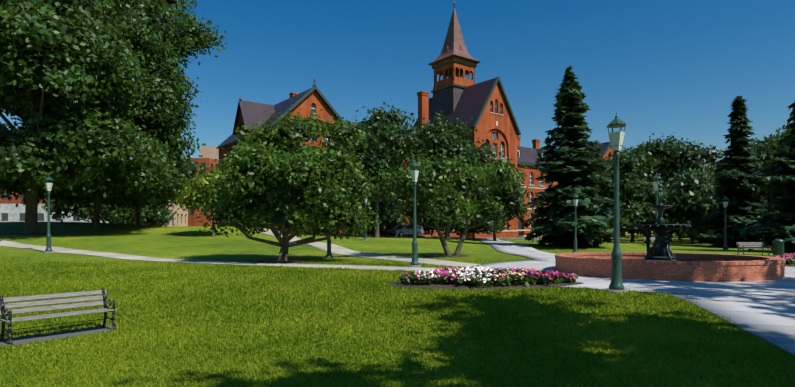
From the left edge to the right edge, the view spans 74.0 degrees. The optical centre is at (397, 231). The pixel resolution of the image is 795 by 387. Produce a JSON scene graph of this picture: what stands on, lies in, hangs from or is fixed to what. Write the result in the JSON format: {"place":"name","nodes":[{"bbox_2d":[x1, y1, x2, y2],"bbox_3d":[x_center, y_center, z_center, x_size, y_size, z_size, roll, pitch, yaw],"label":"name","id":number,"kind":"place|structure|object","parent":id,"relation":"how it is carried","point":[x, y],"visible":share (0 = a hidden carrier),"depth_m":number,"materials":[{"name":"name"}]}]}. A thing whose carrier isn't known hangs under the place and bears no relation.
{"place":"outdoors","nodes":[
{"label":"outdoors","id":0,"kind":"place"},
{"bbox_2d":[0,222,794,386],"bbox_3d":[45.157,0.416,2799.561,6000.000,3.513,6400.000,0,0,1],"label":"terrain","id":1,"kind":"structure","parent":0,"point":[184,242],"depth_m":34.45,"materials":[{"name":"green plant"}]},
{"bbox_2d":[0,233,56,234],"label":"footpath","id":2,"kind":"structure","parent":1,"relation":"on","point":[31,234],"depth_m":44.49,"materials":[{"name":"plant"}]},
{"bbox_2d":[43,175,54,252],"bbox_3d":[-20.929,-0.961,31.670,0.600,5.060,0.600,0,0,-16],"label":"lamp post","id":3,"kind":"object","parent":1,"relation":"on","point":[48,235],"visible":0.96,"depth_m":31.60,"materials":[{"name":"green metal"}]},
{"bbox_2d":[0,204,108,222],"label":"building","id":4,"kind":"structure","parent":1,"relation":"on","point":[10,213],"depth_m":101.25,"materials":[{"name":"white paint"}]},
{"bbox_2d":[0,190,54,203],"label":"brick wall","id":5,"kind":"structure","parent":4,"relation":"on","point":[7,201],"depth_m":101.23,"materials":[{"name":"red brick"}]},
{"bbox_2d":[0,325,112,346],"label":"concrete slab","id":6,"kind":"object","parent":1,"relation":"on","point":[18,341],"visible":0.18,"depth_m":10.57,"materials":[{"name":"grey concrete"}]},
{"bbox_2d":[0,288,115,344],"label":"iron bench","id":7,"kind":"object","parent":1,"relation":"on","point":[9,313],"visible":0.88,"depth_m":10.08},
{"bbox_2d":[0,290,116,322],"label":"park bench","id":8,"kind":"object","parent":7,"relation":"attached to","point":[44,302],"visible":0.9,"depth_m":10.68,"materials":[{"name":"grey wood"}]},
{"bbox_2d":[41,199,133,223],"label":"screen tree","id":9,"kind":"object","parent":1,"relation":"on","point":[86,210],"depth_m":78.87,"materials":[{"name":"green plant"}]},
{"bbox_2d":[0,0,186,233],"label":"tree","id":10,"kind":"object","parent":1,"relation":"on","point":[101,30],"depth_m":39.86,"materials":[{"name":"green plant"}]},
{"bbox_2d":[0,0,226,228],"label":"tree","id":11,"kind":"object","parent":1,"relation":"on","point":[177,82],"depth_m":54.61,"materials":[{"name":"green plant"}]},
{"bbox_2d":[84,115,196,224],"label":"tree","id":12,"kind":"object","parent":1,"relation":"on","point":[137,203],"depth_m":66.24,"materials":[{"name":"green plant"}]},
{"bbox_2d":[104,197,179,225],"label":"screen tree","id":13,"kind":"object","parent":1,"relation":"on","point":[157,210],"depth_m":84.54,"materials":[{"name":"green plant"}]},
{"bbox_2d":[118,202,187,226],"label":"tan hall","id":14,"kind":"object","parent":1,"relation":"on","point":[182,220],"visible":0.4,"depth_m":91.38,"materials":[{"name":"beige brick"}]},
{"bbox_2d":[178,158,218,225],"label":"brick building","id":15,"kind":"structure","parent":1,"relation":"on","point":[192,220],"depth_m":100.51,"materials":[{"name":"brick"}]},
{"bbox_2d":[200,146,218,160],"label":"building","id":16,"kind":"structure","parent":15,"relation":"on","point":[211,152],"depth_m":114.83,"materials":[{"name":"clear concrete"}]},
{"bbox_2d":[168,165,230,236],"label":"small tree","id":17,"kind":"object","parent":1,"relation":"on","point":[198,187],"depth_m":46.82,"materials":[{"name":"green plant"}]},
{"bbox_2d":[209,153,236,174],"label":"small tree","id":18,"kind":"object","parent":1,"relation":"on","point":[224,164],"depth_m":57.58,"materials":[{"name":"green plant"}]},
{"bbox_2d":[0,239,455,271],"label":"path","id":19,"kind":"structure","parent":1,"relation":"on","point":[7,243],"depth_m":27.78,"materials":[{"name":"concrete"}]},
{"bbox_2d":[256,259,306,262],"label":"mulch","id":20,"kind":"object","parent":1,"relation":"on","point":[289,260],"visible":0.5,"depth_m":26.91,"materials":[{"name":"soil"}]},
{"bbox_2d":[219,91,347,233],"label":"brick building","id":21,"kind":"structure","parent":1,"relation":"on","point":[312,99],"depth_m":65.32,"materials":[{"name":"orange brick"}]},
{"bbox_2d":[236,108,252,151],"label":"old mill bay","id":22,"kind":"object","parent":21,"relation":"attached to","point":[240,122],"visible":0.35,"depth_m":66.47,"materials":[{"name":"red brick"}]},
{"bbox_2d":[188,103,380,260],"bbox_3d":[-5.754,-2.526,27.055,9.870,8.649,9.384,0,0,1],"label":"tree","id":23,"kind":"object","parent":1,"relation":"on","point":[344,198],"depth_m":26.22,"materials":[{"name":"green plant"}]},
{"bbox_2d":[324,228,333,256],"bbox_3d":[-4.016,-0.628,30.996,0.574,4.853,0.574,0,0,-16],"label":"lamp post","id":24,"kind":"object","parent":1,"relation":"on","point":[329,254],"visible":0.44,"depth_m":30.89,"materials":[{"name":"green metal"}]},
{"bbox_2d":[317,190,396,232],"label":"screen tree","id":25,"kind":"object","parent":1,"relation":"on","point":[382,206],"depth_m":58.63,"materials":[{"name":"green plant"}]},
{"bbox_2d":[363,195,367,239],"bbox_3d":[-2.897,-1.238,47.980,0.548,4.646,0.548,0,0,-16],"label":"lamp post","id":26,"kind":"object","parent":1,"relation":"on","point":[365,236],"visible":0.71,"depth_m":47.90,"materials":[{"name":"green metal"}]},
{"bbox_2d":[256,228,480,267],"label":"path","id":27,"kind":"structure","parent":1,"relation":"on","point":[337,249],"depth_m":31.02,"materials":[{"name":"concrete"}]},
{"bbox_2d":[331,101,426,237],"bbox_3d":[-2.340,-5.772,51.879,10.600,13.306,10.828,0,0,1],"label":"tall tree","id":28,"kind":"object","parent":1,"relation":"on","point":[387,129],"depth_m":49.36,"materials":[{"name":"green plant"}]},
{"bbox_2d":[367,192,411,234],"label":"screen tree","id":29,"kind":"object","parent":1,"relation":"on","point":[397,221],"depth_m":67.74,"materials":[{"name":"green plant"}]},
{"bbox_2d":[0,253,794,386],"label":"grass tufts","id":30,"kind":"object","parent":1,"relation":"on","point":[671,306],"visible":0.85,"depth_m":9.60,"materials":[{"name":"green plant"}]},
{"bbox_2d":[355,160,461,236],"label":"old mill wing","id":31,"kind":"structure","parent":1,"relation":"on","point":[435,233],"depth_m":76.91,"materials":[{"name":"red brick"}]},
{"bbox_2d":[408,160,420,266],"bbox_3d":[0.751,-0.690,23.017,0.600,5.060,0.600,0,0,-16],"label":"lamp post","id":32,"kind":"object","parent":1,"relation":"on","point":[414,176],"visible":0.9,"depth_m":22.94,"materials":[{"name":"green metal"}]},
{"bbox_2d":[239,54,610,234],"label":"roof trim","id":33,"kind":"structure","parent":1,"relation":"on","point":[335,113],"depth_m":85.98,"materials":[{"name":"paint"}]},
{"bbox_2d":[406,200,478,236],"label":"screen tree","id":34,"kind":"object","parent":1,"relation":"on","point":[427,228],"depth_m":63.93,"materials":[{"name":"green plant"}]},
{"bbox_2d":[423,254,467,256],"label":"mulch","id":35,"kind":"object","parent":1,"relation":"on","point":[442,255],"visible":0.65,"depth_m":29.30,"materials":[{"name":"soil"}]},
{"bbox_2d":[371,149,526,255],"bbox_3d":[2.919,-1.579,29.718,8.920,6.543,7.515,0,0,1],"label":"tree","id":36,"kind":"object","parent":1,"relation":"on","point":[443,203],"depth_m":29.05,"materials":[{"name":"green plant"}]},
{"bbox_2d":[401,110,503,239],"bbox_3d":[5.279,-5.616,55.399,11.900,13.399,9.760,0,0,1],"label":"tall tree","id":37,"kind":"object","parent":1,"relation":"on","point":[457,143],"depth_m":52.76,"materials":[{"name":"green plant"}]},
{"bbox_2d":[313,112,610,236],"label":"stone trim","id":38,"kind":"structure","parent":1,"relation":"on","point":[520,186],"depth_m":87.46,"materials":[{"name":"beige stone"}]},
{"bbox_2d":[443,205,510,238],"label":"screen tree","id":39,"kind":"object","parent":1,"relation":"on","point":[500,227],"depth_m":63.42,"materials":[{"name":"green plant"}]},
{"bbox_2d":[386,281,583,290],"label":"flower bed soil","id":40,"kind":"structure","parent":1,"relation":"on","point":[456,286],"depth_m":15.05,"materials":[{"name":"soil"}]},
{"bbox_2d":[398,265,577,286],"bbox_3d":[2.811,1.336,15.997,5.622,0.599,2.872,0,0,1],"label":"flower bed","id":41,"kind":"object","parent":1,"relation":"on","point":[527,279],"depth_m":15.40,"materials":[{"name":"plant"}]},
{"bbox_2d":[462,83,516,237],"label":"building facade","id":42,"kind":"structure","parent":1,"relation":"on","point":[502,133],"depth_m":85.23,"materials":[{"name":"orange brick"}]},
{"bbox_2d":[305,232,676,237],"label":"road kerb","id":43,"kind":"structure","parent":1,"relation":"on","point":[504,237],"depth_m":83.41,"materials":[{"name":"concrete"}]},
{"bbox_2d":[302,233,702,239],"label":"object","id":44,"kind":"structure","parent":1,"relation":"on","point":[465,238],"depth_m":71.60,"materials":[{"name":"concrete"}]},
{"bbox_2d":[387,225,423,235],"bbox_3d":[0.973,-0.123,62.536,4.330,1.487,1.980,0,0,-37],"label":"parked car","id":45,"kind":"object","parent":44,"relation":"on","point":[400,230],"visible":0.79,"depth_m":61.78,"materials":[{"name":"grey paint"}]},
{"bbox_2d":[474,154,531,240],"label":"tall tree","id":46,"kind":"object","parent":1,"relation":"on","point":[516,194],"depth_m":55.25,"materials":[{"name":"green plant"}]},
{"bbox_2d":[326,233,685,238],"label":"road kerb","id":47,"kind":"structure","parent":1,"relation":"on","point":[460,237],"depth_m":64.14,"materials":[{"name":"concrete"}]},
{"bbox_2d":[476,239,554,260],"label":"path","id":48,"kind":"structure","parent":1,"relation":"on","point":[513,248],"depth_m":40.87,"materials":[{"name":"concrete"}]},
{"bbox_2d":[517,165,578,236],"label":"brick building","id":49,"kind":"structure","parent":1,"relation":"on","point":[535,173],"depth_m":93.61,"materials":[{"name":"red brick"}]},
{"bbox_2d":[538,244,599,247],"bbox_3d":[14.791,1.304,45.692,5.200,0.307,5.200,0,0,1],"label":"mulch bed","id":50,"kind":"object","parent":1,"relation":"on","point":[546,245],"visible":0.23,"depth_m":44.52,"materials":[{"name":"soil"}]},
{"bbox_2d":[572,192,578,252],"bbox_3d":[12.726,-0.490,37.725,0.548,4.646,0.548,0,0,-16],"label":"lamp post","id":51,"kind":"object","parent":1,"relation":"on","point":[575,202],"visible":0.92,"depth_m":37.65,"materials":[{"name":"green metal"}]},
{"bbox_2d":[522,65,631,248],"bbox_3d":[15.218,-6.276,45.729,8.888,16.322,10.170,0,0,1],"label":"spruce","id":52,"kind":"object","parent":1,"relation":"on","point":[593,222],"depth_m":44.49,"materials":[{"name":"green plant"}]},
{"bbox_2d":[601,146,625,236],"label":"brick building","id":53,"kind":"structure","parent":1,"relation":"on","point":[610,151],"depth_m":104.33,"materials":[{"name":"red brick"}]},
{"bbox_2d":[586,153,651,205],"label":"tree","id":54,"kind":"object","parent":1,"relation":"on","point":[612,158],"depth_m":92.92,"materials":[{"name":"green plant"}]},
{"bbox_2d":[621,145,635,157],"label":"tree row","id":55,"kind":"object","parent":1,"relation":"on","point":[623,151],"depth_m":144.04,"materials":[{"name":"green plant"}]},
{"bbox_2d":[591,146,691,241],"bbox_3d":[28.353,-4.431,64.303,13.305,11.949,13.302,0,0,1],"label":"tree","id":56,"kind":"object","parent":1,"relation":"on","point":[638,202],"depth_m":61.97,"materials":[{"name":"green plant"}]},
{"bbox_2d":[630,141,675,234],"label":"tree","id":57,"kind":"object","parent":1,"relation":"on","point":[631,150],"depth_m":98.14,"materials":[{"name":"green plant"}]},
{"bbox_2d":[652,173,661,242],"bbox_3d":[13.860,-0.701,28.205,0.600,5.060,0.600,0,0,-16],"label":"lamp post","id":58,"kind":"object","parent":1,"relation":"on","point":[655,185],"visible":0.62,"depth_m":28.15,"materials":[{"name":"green metal"}]},
{"bbox_2d":[555,252,785,281],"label":"brick fountain wall","id":59,"kind":"structure","parent":1,"relation":"on","point":[702,267],"depth_m":16.82,"materials":[{"name":"brick"}]},
{"label":"fountain water","id":60,"kind":"structure","parent":59,"relation":"in","visible":0},
{"bbox_2d":[631,174,690,260],"bbox_3d":[9.943,-0.350,19.968,2.062,3.645,2.062,0,0,1],"label":"tiered fountain","id":61,"kind":"object","parent":60,"relation":"in","point":[661,249],"visible":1,"depth_m":19.77,"materials":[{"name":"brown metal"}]},
{"bbox_2d":[629,132,727,204],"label":"tree","id":62,"kind":"object","parent":1,"relation":"on","point":[674,151],"depth_m":71.51,"materials":[{"name":"green plant"}]},
{"bbox_2d":[636,162,728,243],"bbox_3d":[34.108,-3.151,61.032,11.179,9.680,12.697,0,0,1],"label":"tree","id":63,"kind":"object","parent":1,"relation":"on","point":[703,187],"depth_m":59.24,"materials":[{"name":"green plant"}]},
{"bbox_2d":[674,138,714,175],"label":"tree row","id":64,"kind":"object","parent":1,"relation":"on","point":[701,166],"depth_m":146.31,"materials":[{"name":"green plant"}]},
{"bbox_2d":[698,159,720,208],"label":"tree","id":65,"kind":"object","parent":1,"relation":"on","point":[710,170],"depth_m":78.61,"materials":[{"name":"green plant"}]},
{"bbox_2d":[722,196,728,250],"bbox_3d":[27.034,-0.578,43.493,0.574,4.853,0.574,0,0,-16],"label":"lamp post","id":66,"kind":"object","parent":1,"relation":"on","point":[725,204],"visible":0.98,"depth_m":43.43,"materials":[{"name":"green metal"}]},
{"bbox_2d":[685,96,773,246],"bbox_3d":[33.723,-5.736,51.306,9.216,15.037,9.126,0,0,1],"label":"spruce","id":67,"kind":"object","parent":1,"relation":"on","point":[744,203],"depth_m":50.70,"materials":[{"name":"green plant"}]},
{"bbox_2d":[666,293,794,356],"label":"path","id":68,"kind":"structure","parent":1,"relation":"on","point":[770,319],"depth_m":10.46,"materials":[{"name":"concrete"}]},
{"bbox_2d":[709,130,792,214],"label":"tree","id":69,"kind":"object","parent":1,"relation":"on","point":[760,148],"depth_m":62.57,"materials":[{"name":"green plant"}]},
{"bbox_2d":[737,242,768,254],"bbox_3d":[23.281,1.101,34.538,1.840,0.878,0.679,0,0,-7],"label":"iron bench","id":70,"kind":"object","parent":1,"relation":"on","point":[743,251],"visible":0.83,"depth_m":34.55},
{"bbox_2d":[736,242,769,248],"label":"bench slats","id":71,"kind":"object","parent":70,"relation":"attached to","point":[750,243],"visible":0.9,"depth_m":34.76,"materials":[{"name":"grey wood"}]},
{"bbox_2d":[739,102,794,252],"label":"spruce","id":72,"kind":"object","parent":1,"relation":"on","point":[784,157],"depth_m":39.45,"materials":[{"name":"green plant"}]},
{"bbox_2d":[772,239,783,254],"bbox_3d":[24.207,0.976,33.538,0.620,1.040,0.620,0,0,1],"label":"trash can","id":73,"kind":"object","parent":1,"relation":"on","point":[777,246],"depth_m":33.33,"materials":[{"name":"green paint"}]},
{"bbox_2d":[768,117,791,198],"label":"tree","id":74,"kind":"object","parent":1,"relation":"on","point":[787,131],"visible":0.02,"depth_m":75.60,"materials":[{"name":"green plant"}]},
{"bbox_2d":[768,253,794,263],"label":"flower bed","id":75,"kind":"object","parent":1,"relation":"on","point":[789,261],"depth_m":23.75,"materials":[{"name":"pink plant"}]},
{"bbox_2d":[0,0,794,231],"label":"sky","id":76,"kind":"structure","parent":0,"point":[666,67],"materials":[{"name":"blue"}]},
{"bbox_2d":[216,78,608,163],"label":"old mill slate roofs","id":77,"kind":"structure","parent":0,"point":[463,105],"depth_m":85.80,"materials":[{"name":"grey stone"}]},
{"bbox_2d":[289,91,540,148],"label":"chimneys","id":78,"kind":"object","parent":77,"relation":"on","point":[423,104],"visible":0.33,"depth_m":87.47,"materials":[{"name":"brick"}]},
{"bbox_2d":[311,104,551,225],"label":"old mill window bars","id":79,"kind":"object","parent":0,"point":[530,180],"visible":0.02,"depth_m":93.96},
{"bbox_2d":[432,57,476,89],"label":"belfry","id":80,"kind":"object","parent":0,"point":[454,79],"visible":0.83,"depth_m":90.84,"materials":[{"name":"orange brick"}]},
{"bbox_2d":[431,3,477,62],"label":"spire","id":81,"kind":"structure","parent":80,"relation":"on","point":[454,43],"depth_m":91.73,"materials":[{"name":"metal"}]},
{"bbox_2d":[469,260,794,296],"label":"plaza paving","id":82,"kind":"structure","parent":0,"point":[784,286],"depth_m":15.19,"materials":[{"name":"concrete"}]},
{"bbox_2d":[604,111,628,293],"bbox_3d":[5.743,-0.637,13.835,0.600,5.060,0.600,0,0,-16],"label":"lamp post","id":83,"kind":"object","parent":82,"relation":"on","point":[616,285],"visible":0.96,"depth_m":13.77,"materials":[{"name":"green metal"}]}
]}

